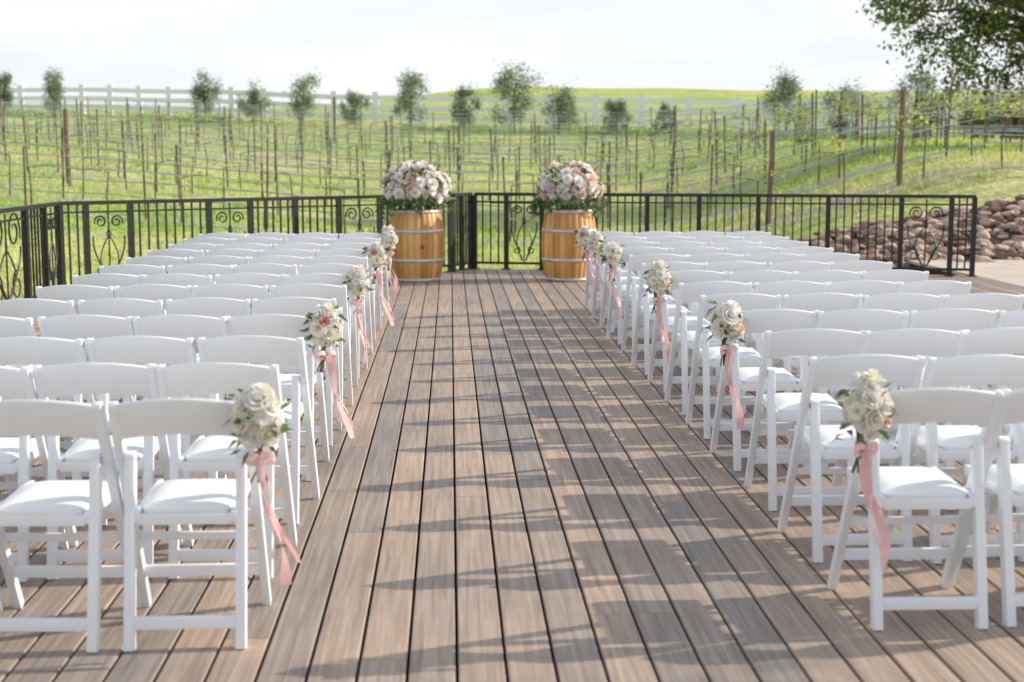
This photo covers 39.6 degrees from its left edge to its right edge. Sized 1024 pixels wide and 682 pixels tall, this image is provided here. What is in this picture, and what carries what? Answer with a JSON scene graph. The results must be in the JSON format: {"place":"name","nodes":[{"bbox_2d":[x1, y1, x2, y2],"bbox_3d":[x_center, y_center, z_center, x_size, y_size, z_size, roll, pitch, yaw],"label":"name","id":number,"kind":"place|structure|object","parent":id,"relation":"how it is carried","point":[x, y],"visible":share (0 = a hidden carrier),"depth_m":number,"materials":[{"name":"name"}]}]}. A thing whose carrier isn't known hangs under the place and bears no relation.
{"place":"outdoors","nodes":[
{"label":"outdoors","id":0,"kind":"place"},
{"bbox_2d":[0,86,1023,299],"bbox_3d":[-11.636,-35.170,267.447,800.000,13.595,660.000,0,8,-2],"label":"ground","id":1,"kind":"structure","parent":0,"point":[100,232],"depth_m":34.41,"materials":[{"name":"green plant"}]},
{"bbox_2d":[41,63,66,116],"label":"olive tree","id":2,"kind":"object","parent":1,"relation":"on","point":[54,87],"visible":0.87,"depth_m":72.80,"materials":[{"name":"green plant"}]},
{"bbox_2d":[188,67,229,117],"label":"olive tree","id":3,"kind":"object","parent":1,"relation":"on","point":[198,92],"visible":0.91,"depth_m":68.34,"materials":[{"name":"green plant"}]},
{"bbox_2d":[230,79,274,122],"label":"olive tree","id":4,"kind":"object","parent":1,"relation":"on","point":[253,99],"visible":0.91,"depth_m":67.50,"materials":[{"name":"green plant"}]},
{"bbox_2d":[282,65,325,123],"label":"olive tree","id":5,"kind":"object","parent":1,"relation":"on","point":[304,100],"visible":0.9,"depth_m":65.57,"materials":[{"name":"green plant"}]},
{"bbox_2d":[392,67,430,127],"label":"olive tree","id":6,"kind":"object","parent":1,"relation":"on","point":[411,87],"visible":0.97,"depth_m":62.78,"materials":[{"name":"green plant"}]},
{"bbox_2d":[2,108,928,140],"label":"tall grass","id":7,"kind":"structure","parent":1,"relation":"on","point":[589,130],"depth_m":61.18,"materials":[{"name":"green plant"}]},
{"bbox_2d":[445,75,487,127],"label":"olive tree","id":8,"kind":"object","parent":1,"relation":"on","point":[462,94],"visible":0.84,"depth_m":61.99,"materials":[{"name":"green plant"}]},
{"bbox_2d":[0,99,998,151],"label":"vineyard row","id":9,"kind":"object","parent":1,"relation":"on","point":[433,118],"visible":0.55,"depth_m":50.47,"materials":[{"name":"plant"}]},
{"bbox_2d":[1,97,998,157],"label":"vineyard row","id":10,"kind":"object","parent":1,"relation":"on","point":[314,136],"visible":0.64,"depth_m":48.01,"materials":[{"name":"plant"}]},
{"bbox_2d":[16,97,1001,145],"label":"vineyard row","id":11,"kind":"object","parent":1,"relation":"on","point":[334,109],"visible":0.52,"depth_m":52.84,"materials":[{"name":"plant"}]},
{"bbox_2d":[0,268,1023,681],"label":"wooden deck","id":12,"kind":"structure","parent":1,"relation":"on","point":[524,476],"depth_m":5.51,"materials":[{"name":"brown wood"}]},
{"bbox_2d":[0,316,60,479],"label":"folding chair","id":13,"kind":"object","parent":12,"relation":"on","point":[14,327],"visible":0.15,"depth_m":6.66,"materials":[{"name":"white plastic"}]},
{"bbox_2d":[0,202,63,300],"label":"iron railing","id":14,"kind":"object","parent":12,"relation":"on","point":[26,251],"visible":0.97,"depth_m":14.61,"materials":[{"name":"black metal"}]},
{"bbox_2d":[0,366,68,581],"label":"folding chair","id":15,"kind":"object","parent":12,"relation":"on","point":[19,454],"visible":0.57,"depth_m":5.20,"materials":[{"name":"white plastic"}]},
{"bbox_2d":[0,298,76,449],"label":"folding chair","id":16,"kind":"object","parent":12,"relation":"on","point":[33,308],"visible":0.08,"depth_m":7.43,"materials":[{"name":"white plastic"}]},
{"bbox_2d":[0,337,95,526],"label":"folding chair","id":17,"kind":"object","parent":12,"relation":"on","point":[33,350],"visible":0.16,"depth_m":5.90,"materials":[{"name":"white plastic"}]},
{"bbox_2d":[0,399,141,652],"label":"folding chair","id":18,"kind":"object","parent":12,"relation":"on","point":[60,503],"visible":0.95,"depth_m":4.47,"materials":[{"name":"white plastic"}]},
{"bbox_2d":[36,285,133,400],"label":"folding chair","id":19,"kind":"object","parent":12,"relation":"on","point":[75,293],"visible":0.18,"depth_m":8.21,"materials":[{"name":"white plastic"}]},
{"bbox_2d":[38,314,157,459],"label":"folding chair","id":20,"kind":"object","parent":12,"relation":"on","point":[72,327],"visible":0.26,"depth_m":6.70,"materials":[{"name":"white plastic"}]},
{"bbox_2d":[72,273,141,398],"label":"folding chair","id":21,"kind":"object","parent":12,"relation":"on","point":[107,279],"visible":0.16,"depth_m":8.99,"materials":[{"name":"white plastic"}]},
{"bbox_2d":[32,362,182,579],"bbox_3d":[-1.528,0.447,5.412,0.442,0.808,0.497,0,8,-3],"label":"folding chair","id":22,"kind":"object","parent":12,"relation":"on","point":[88,378],"visible":0.47,"depth_m":5.22,"materials":[{"name":"white plastic"}]},
{"bbox_2d":[78,298,170,365],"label":"folding chair","id":23,"kind":"object","parent":12,"relation":"on","point":[123,307],"visible":0.15,"depth_m":7.45,"materials":[{"name":"white plastic"}]},
{"bbox_2d":[99,264,167,314],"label":"folding chair","id":24,"kind":"object","parent":12,"relation":"on","point":[137,269],"visible":0.18,"depth_m":9.72,"materials":[{"name":"white plastic"}]},
{"bbox_2d":[86,336,207,524],"bbox_3d":[-1.556,0.348,6.166,0.442,0.808,0.497,0,8,-2],"label":"folding chair","id":25,"kind":"object","parent":12,"relation":"on","point":[147,349],"visible":0.34,"depth_m":5.93,"materials":[{"name":"white plastic"}]},
{"bbox_2d":[114,284,198,402],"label":"folding chair","id":26,"kind":"object","parent":12,"relation":"on","point":[156,292],"visible":0.16,"depth_m":8.26,"materials":[{"name":"white plastic"}]},
{"bbox_2d":[141,273,212,292],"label":"folding chair","id":27,"kind":"object","parent":12,"relation":"on","point":[180,279],"visible":0.22,"depth_m":8.98,"materials":[{"name":"white plastic"}]},
{"bbox_2d":[132,315,232,478],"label":"folding chair","id":28,"kind":"object","parent":12,"relation":"on","point":[195,327],"visible":0.2,"depth_m":6.69,"materials":[{"name":"white plastic"}]},
{"bbox_2d":[107,398,271,651],"bbox_3d":[-1.042,0.546,4.660,0.442,0.808,0.497,0,8,-3],"label":"folding chair","id":29,"kind":"object","parent":12,"relation":"on","point":[194,501],"visible":0.87,"depth_m":4.49,"materials":[{"name":"white plastic"}]},
{"bbox_2d":[223,382,301,585],"bbox_3d":[-0.773,0.437,4.408,0.237,0.631,0.195,0,8,0],"label":"flower bouquet","id":30,"kind":"object","parent":29,"relation":"attached to","point":[252,427],"visible":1,"depth_m":4.35,"materials":[{"name":"beige plant"}]},
{"bbox_2d":[167,264,232,280],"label":"folding chair","id":31,"kind":"object","parent":12,"relation":"on","point":[206,269],"visible":0.15,"depth_m":9.77,"materials":[{"name":"white plastic"}]},
{"bbox_2d":[166,297,256,446],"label":"folding chair","id":32,"kind":"object","parent":12,"relation":"on","point":[217,307],"visible":0.22,"depth_m":7.50,"materials":[{"name":"white plastic"}]},
{"bbox_2d":[156,362,296,578],"bbox_3d":[-1.075,0.447,5.413,0.442,0.808,0.497,0,8,-1],"label":"folding chair","id":33,"kind":"object","parent":12,"relation":"on","point":[208,453],"visible":0.55,"depth_m":5.23,"materials":[{"name":"white plastic"}]},
{"bbox_2d":[192,284,269,363],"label":"folding chair","id":34,"kind":"object","parent":12,"relation":"on","point":[240,291],"visible":0.1,"depth_m":8.27,"materials":[{"name":"white plastic"}]},
{"bbox_2d":[215,273,290,397],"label":"folding chair","id":35,"kind":"object","parent":12,"relation":"on","point":[260,279],"visible":0.12,"depth_m":9.03,"materials":[{"name":"white plastic"}]},
{"bbox_2d":[58,194,456,284],"bbox_3d":[-2.879,-1.219,17.180,5.328,1.033,0.110,-6,9,-37],"label":"iron railing","id":36,"kind":"object","parent":12,"relation":"on","point":[208,209],"visible":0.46,"depth_m":16.61,"materials":[{"name":"black metal"}]},
{"bbox_2d":[197,335,319,523],"bbox_3d":[-1.091,0.346,6.180,0.442,0.808,0.497,0,8,0],"label":"folding chair","id":37,"kind":"object","parent":12,"relation":"on","point":[257,349],"visible":0.59,"depth_m":5.99,"materials":[{"name":"white plastic"}]},
{"bbox_2d":[232,263,296,373],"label":"folding chair","id":38,"kind":"object","parent":12,"relation":"on","point":[274,268],"visible":0.16,"depth_m":9.81,"materials":[{"name":"white plastic"}]},
{"bbox_2d":[226,314,329,480],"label":"folding chair","id":39,"kind":"object","parent":12,"relation":"on","point":[284,325],"visible":0.34,"depth_m":6.78,"materials":[{"name":"white plastic"}]},
{"bbox_2d":[300,302,354,437],"bbox_3d":[-0.878,0.143,6.723,0.250,0.661,0.208,0,8,-2],"label":"flower bouquet","id":40,"kind":"object","parent":39,"relation":"attached to","point":[324,328],"visible":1,"depth_m":6.67,"materials":[{"name":"beige plant"}]},
{"bbox_2d":[252,297,341,445],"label":"folding chair","id":41,"kind":"object","parent":12,"relation":"on","point":[301,306],"visible":0.27,"depth_m":7.54,"materials":[{"name":"white plastic"}]},
{"bbox_2d":[270,283,352,407],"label":"folding chair","id":42,"kind":"object","parent":12,"relation":"on","point":[326,291],"visible":0.29,"depth_m":8.33,"materials":[{"name":"white plastic"}]},
{"bbox_2d":[284,273,357,397],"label":"folding chair","id":43,"kind":"object","parent":12,"relation":"on","point":[329,278],"visible":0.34,"depth_m":9.04,"materials":[{"name":"white plastic"}]},
{"bbox_2d":[342,265,374,362],"bbox_3d":[-0.970,-0.175,9.021,0.232,0.618,0.191,4,8,28],"label":"flower bouquet","id":44,"kind":"object","parent":43,"relation":"attached to","point":[355,284],"visible":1,"depth_m":8.97,"materials":[{"name":"beige plant"}]},
{"bbox_2d":[298,263,367,378],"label":"folding chair","id":45,"kind":"object","parent":12,"relation":"on","point":[337,268],"visible":0.21,"depth_m":9.81,"materials":[{"name":"white plastic"}]},
{"bbox_2d":[308,255,372,361],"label":"folding chair","id":46,"kind":"object","parent":12,"relation":"on","point":[350,260],"visible":0.37,"depth_m":10.59,"materials":[{"name":"white plastic"}]},
{"bbox_2d":[316,248,375,347],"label":"folding chair","id":47,"kind":"object","parent":12,"relation":"on","point":[348,252],"visible":0.25,"depth_m":11.36,"materials":[{"name":"white plastic"}]},
{"bbox_2d":[362,241,393,325],"bbox_3d":[-1.078,-0.459,11.344,0.259,0.683,0.215,1,8,11],"label":"flower bouquet","id":48,"kind":"object","parent":47,"relation":"attached to","point":[374,253],"visible":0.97,"depth_m":11.29,"materials":[{"name":"beige plant"}]},
{"bbox_2d":[389,208,444,282],"bbox_3d":[-1.173,-1.179,17.458,0.690,0.880,0.697,-1,8,-6],"label":"wine barrel","id":49,"kind":"object","parent":12,"relation":"on","point":[418,257],"visible":0.82,"depth_m":17.19,"materials":[{"name":"brown wood"}]},
{"bbox_2d":[374,160,456,221],"bbox_3d":[-1.197,-1.828,17.377,0.906,0.766,0.976,7,10,41],"label":"flower arrangement","id":50,"kind":"object","parent":49,"relation":"on","point":[415,194],"visible":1,"depth_m":17.14,"materials":[{"name":"white plant"}]},
{"bbox_2d":[452,192,472,271],"bbox_3d":[-0.672,-1.464,19.041,0.110,1.033,0.611,4,8,26],"label":"iron railing","id":51,"kind":"object","parent":12,"relation":"on","point":[465,210],"visible":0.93,"depth_m":19.04,"materials":[{"name":"black metal"}]},
{"bbox_2d":[541,208,596,281],"bbox_3d":[0.707,-1.190,17.540,0.697,0.880,0.690,6,9,37],"label":"wine barrel","id":52,"kind":"object","parent":12,"relation":"on","point":[561,257],"visible":0.8,"depth_m":17.26,"materials":[{"name":"brown wood"}]},
{"bbox_2d":[529,160,609,219],"bbox_3d":[0.704,-1.845,17.461,0.992,0.749,0.954,0,8,-2],"label":"flower arrangement","id":53,"kind":"object","parent":52,"relation":"on","point":[567,186],"visible":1,"depth_m":17.22,"materials":[{"name":"white plant"}]},
{"bbox_2d":[591,236,645,322],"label":"folding chair","id":54,"kind":"object","parent":12,"relation":"on","point":[615,239],"visible":0.42,"depth_m":13.16,"materials":[{"name":"white plastic"}]},
{"bbox_2d":[599,241,655,332],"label":"folding chair","id":55,"kind":"object","parent":12,"relation":"on","point":[624,279],"visible":0.38,"depth_m":12.44,"materials":[{"name":"white plastic"}]},
{"bbox_2d":[606,246,668,344],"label":"folding chair","id":56,"kind":"object","parent":12,"relation":"on","point":[619,289],"visible":0.44,"depth_m":11.64,"materials":[{"name":"white plastic"}]},
{"bbox_2d":[598,240,624,319],"bbox_3d":[0.807,-0.494,11.542,0.227,0.644,0.213,1,8,7],"label":"flower bouquet","id":57,"kind":"object","parent":56,"relation":"attached to","point":[611,253],"visible":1,"depth_m":11.50,"materials":[{"name":"beige plant"}]},
{"bbox_2d":[621,253,686,358],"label":"folding chair","id":58,"kind":"object","parent":12,"relation":"on","point":[635,262],"visible":0.55,"depth_m":10.86,"materials":[{"name":"white plastic"}]},
{"bbox_2d":[631,261,703,374],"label":"folding chair","id":59,"kind":"object","parent":12,"relation":"on","point":[646,308],"visible":0.58,"depth_m":10.06,"materials":[{"name":"white plastic"}]},
{"bbox_2d":[647,270,726,392],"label":"folding chair","id":60,"kind":"object","parent":12,"relation":"on","point":[687,276],"visible":0.34,"depth_m":9.31,"materials":[{"name":"white plastic"}]},
{"bbox_2d":[642,260,673,362],"bbox_3d":[0.944,-0.190,9.212,0.226,0.676,0.213,-5,9,-36],"label":"flower bouquet","id":61,"kind":"object","parent":60,"relation":"attached to","point":[661,285],"visible":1,"depth_m":9.16,"materials":[{"name":"beige plant"}]},
{"bbox_2d":[664,281,751,414],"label":"folding chair","id":62,"kind":"object","parent":12,"relation":"on","point":[690,292],"visible":0.55,"depth_m":8.52,"materials":[{"name":"white plastic"}]},
{"bbox_2d":[472,192,977,276],"bbox_3d":[2.676,-1.412,18.645,6.588,1.033,0.160,1,8,11],"label":"iron railing","id":63,"kind":"object","parent":12,"relation":"on","point":[949,269],"visible":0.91,"depth_m":18.47,"materials":[{"name":"black metal"}]},
{"bbox_2d":[692,261,765,356],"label":"folding chair","id":64,"kind":"object","parent":12,"relation":"on","point":[733,266],"visible":0.12,"depth_m":10.02,"materials":[{"name":"white plastic"}]},
{"bbox_2d":[685,293,780,438],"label":"folding chair","id":65,"kind":"object","parent":12,"relation":"on","point":[711,356],"visible":0.59,"depth_m":7.80,"materials":[{"name":"white plastic"}]},
{"bbox_2d":[725,270,795,367],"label":"folding chair","id":66,"kind":"object","parent":12,"relation":"on","point":[759,276],"visible":0.23,"depth_m":9.23,"materials":[{"name":"white plastic"}]},
{"bbox_2d":[710,309,818,470],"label":"folding chair","id":67,"kind":"object","parent":12,"relation":"on","point":[758,321],"visible":0.55,"depth_m":7.02,"materials":[{"name":"white plastic"}]},
{"bbox_2d":[705,300,747,429],"bbox_3d":[1.046,0.114,6.910,0.225,0.639,0.212,-5,9,-34],"label":"flower bouquet","id":68,"kind":"object","parent":67,"relation":"attached to","point":[723,313],"visible":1,"depth_m":6.87,"materials":[{"name":"beige plant"}]},
{"bbox_2d":[745,280,827,392],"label":"folding chair","id":69,"kind":"object","parent":12,"relation":"on","point":[788,288],"visible":0.24,"depth_m":8.48,"materials":[{"name":"white plastic"}]},
{"bbox_2d":[744,329,865,510],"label":"folding chair","id":70,"kind":"object","parent":12,"relation":"on","point":[800,342],"visible":0.77,"depth_m":6.23,"materials":[{"name":"white plastic"}]},
{"bbox_2d":[762,293,862,438],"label":"folding chair","id":71,"kind":"object","parent":12,"relation":"on","point":[826,302],"visible":0.21,"depth_m":7.75,"materials":[{"name":"white plastic"}]},
{"bbox_2d":[782,270,860,391],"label":"folding chair","id":72,"kind":"object","parent":12,"relation":"on","point":[821,276],"visible":0.13,"depth_m":9.25,"materials":[{"name":"white plastic"}]},
{"bbox_2d":[777,354,924,562],"bbox_3d":[1.333,0.419,5.626,0.442,0.808,0.497,0,8,-3],"label":"folding chair","id":73,"kind":"object","parent":12,"relation":"on","point":[815,437],"visible":0.76,"depth_m":5.45,"materials":[{"name":"white plastic"}]},
{"bbox_2d":[812,280,898,399],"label":"folding chair","id":74,"kind":"object","parent":12,"relation":"on","point":[868,287],"visible":0.21,"depth_m":8.51,"materials":[{"name":"white plastic"}]},
{"bbox_2d":[811,309,907,466],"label":"folding chair","id":75,"kind":"object","parent":12,"relation":"on","point":[871,320],"visible":0.23,"depth_m":6.94,"materials":[{"name":"white plastic"}]},
{"bbox_2d":[843,293,944,405],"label":"folding chair","id":76,"kind":"object","parent":12,"relation":"on","point":[908,302],"visible":0.14,"depth_m":7.71,"materials":[{"name":"white plastic"}]},
{"bbox_2d":[861,269,928,325],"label":"folding chair","id":77,"kind":"object","parent":12,"relation":"on","point":[899,275],"visible":0.2,"depth_m":9.28,"materials":[{"name":"white plastic"}]},
{"bbox_2d":[836,328,965,510],"bbox_3d":[1.740,0.316,6.407,0.442,0.808,0.497,0,8,-2],"label":"folding chair","id":78,"kind":"object","parent":12,"relation":"on","point":[935,342],"visible":0.27,"depth_m":6.17,"materials":[{"name":"white plastic"}]},
{"bbox_2d":[827,388,1002,630],"bbox_3d":[1.365,0.521,4.852,0.442,0.808,0.497,0,8,-2],"label":"folding chair","id":79,"kind":"object","parent":12,"relation":"on","point":[908,487],"visible":0.8,"depth_m":4.69,"materials":[{"name":"white plastic"}]},
{"bbox_2d":[829,368,898,571],"bbox_3d":[1.132,0.416,4.578,0.221,0.661,0.208,-4,9,-30],"label":"flower bouquet","id":80,"kind":"object","parent":79,"relation":"attached to","point":[872,419],"visible":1,"depth_m":4.53,"materials":[{"name":"beige plant"}]},
{"bbox_2d":[896,280,971,389],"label":"folding chair","id":81,"kind":"object","parent":12,"relation":"on","point":[940,287],"visible":0.13,"depth_m":8.49,"materials":[{"name":"white plastic"}]},
{"bbox_2d":[886,308,998,466],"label":"folding chair","id":82,"kind":"object","parent":12,"relation":"on","point":[953,319],"visible":0.2,"depth_m":6.97,"materials":[{"name":"white plastic"}]},
{"bbox_2d":[885,354,1023,563],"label":"folding chair","id":83,"kind":"object","parent":12,"relation":"on","point":[935,441],"visible":0.56,"depth_m":5.43,"materials":[{"name":"white plastic"}]},
{"bbox_2d":[924,327,1023,493],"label":"folding chair","id":84,"kind":"object","parent":12,"relation":"on","point":[1007,340],"visible":0.2,"depth_m":6.21,"materials":[{"name":"white plastic"}]},
{"bbox_2d":[934,293,1023,433],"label":"folding chair","id":85,"kind":"object","parent":12,"relation":"on","point":[997,301],"visible":0.19,"depth_m":7.73,"materials":[{"name":"white plastic"}]},
{"bbox_2d":[951,388,1023,626],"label":"folding chair","id":86,"kind":"object","parent":12,"relation":"on","point":[1004,479],"visible":0.83,"depth_m":4.72,"materials":[{"name":"white plastic"}]},
{"bbox_2d":[0,90,1023,240],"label":"vineyard row","id":87,"kind":"object","parent":1,"relation":"on","point":[901,124],"visible":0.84,"depth_m":26.42,"materials":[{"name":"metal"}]},
{"bbox_2d":[0,81,1023,227],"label":"vineyard row","id":88,"kind":"object","parent":1,"relation":"on","point":[875,112],"visible":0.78,"depth_m":28.91,"materials":[{"name":"plant"}]},
{"bbox_2d":[0,89,1023,211],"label":"vineyard row","id":89,"kind":"object","parent":1,"relation":"on","point":[66,141],"visible":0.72,"depth_m":31.22,"materials":[{"name":"plant"}]},
{"bbox_2d":[0,89,1023,201],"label":"vineyard row","id":90,"kind":"object","parent":1,"relation":"on","point":[587,160],"visible":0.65,"depth_m":33.72,"materials":[{"name":"plant"}]},
{"bbox_2d":[0,86,1023,191],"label":"vineyard row","id":91,"kind":"object","parent":1,"relation":"on","point":[648,140],"visible":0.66,"depth_m":36.03,"materials":[{"name":"plant"}]},
{"bbox_2d":[0,85,1023,180],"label":"vineyard row","id":92,"kind":"object","parent":1,"relation":"on","point":[409,138],"visible":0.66,"depth_m":38.62,"materials":[{"name":"plant"}]},
{"bbox_2d":[0,97,1023,168],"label":"vineyard row","id":93,"kind":"object","parent":1,"relation":"on","point":[456,136],"visible":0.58,"depth_m":43.32,"materials":[{"name":"plant"}]},
{"bbox_2d":[1,85,1023,135],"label":"white ranch fence","id":94,"kind":"object","parent":1,"relation":"on","point":[688,102],"visible":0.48,"depth_m":66.86,"materials":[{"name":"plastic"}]},
{"bbox_2d":[1,99,1023,162],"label":"vineyard row","id":95,"kind":"object","parent":1,"relation":"on","point":[509,150],"visible":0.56,"depth_m":45.66,"materials":[{"name":"plant"}]},
{"bbox_2d":[482,53,546,132],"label":"olive tree","id":96,"kind":"object","parent":1,"relation":"on","point":[509,75],"visible":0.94,"depth_m":60.41,"materials":[{"name":"green plant"}]},
{"bbox_2d":[11,94,1023,173],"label":"vineyard row","id":97,"kind":"object","parent":1,"relation":"on","point":[386,132],"visible":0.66,"depth_m":40.95,"materials":[{"name":"plant"}]},
{"bbox_2d":[538,72,583,133],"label":"olive tree","id":98,"kind":"object","parent":1,"relation":"on","point":[563,104],"visible":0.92,"depth_m":60.23,"materials":[{"name":"green plant"}]},
{"bbox_2d":[759,63,814,134],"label":"olive tree","id":99,"kind":"object","parent":1,"relation":"on","point":[787,91],"visible":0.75,"depth_m":57.48,"materials":[{"name":"green plant"}]},
{"bbox_2d":[820,76,881,139],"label":"olive tree","id":100,"kind":"object","parent":1,"relation":"on","point":[850,90],"visible":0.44,"depth_m":56.93,"materials":[{"name":"green plant"}]},
{"bbox_2d":[785,177,1023,271],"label":"rock retaining wall","id":101,"kind":"structure","parent":1,"relation":"on","point":[1000,227],"depth_m":22.11,"materials":[{"name":"brown stone"}]},
{"bbox_2d":[888,63,947,139],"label":"olive tree","id":102,"kind":"object","parent":1,"relation":"on","point":[927,81],"visible":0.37,"depth_m":55.97,"materials":[{"name":"green plant"}]},
{"bbox_2d":[855,0,1023,136],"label":"oak tree","id":103,"kind":"object","parent":1,"relation":"on","point":[987,24],"visible":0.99,"depth_m":31.80,"materials":[{"name":"green plant"}]},
{"bbox_2d":[0,0,1023,107],"label":"sky","id":104,"kind":"structure","parent":0,"point":[361,46],"materials":[{"name":"white"}]},
{"bbox_2d":[908,260,1023,285],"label":"stone pavement","id":105,"kind":"structure","parent":0,"point":[1010,271],"depth_m":19.80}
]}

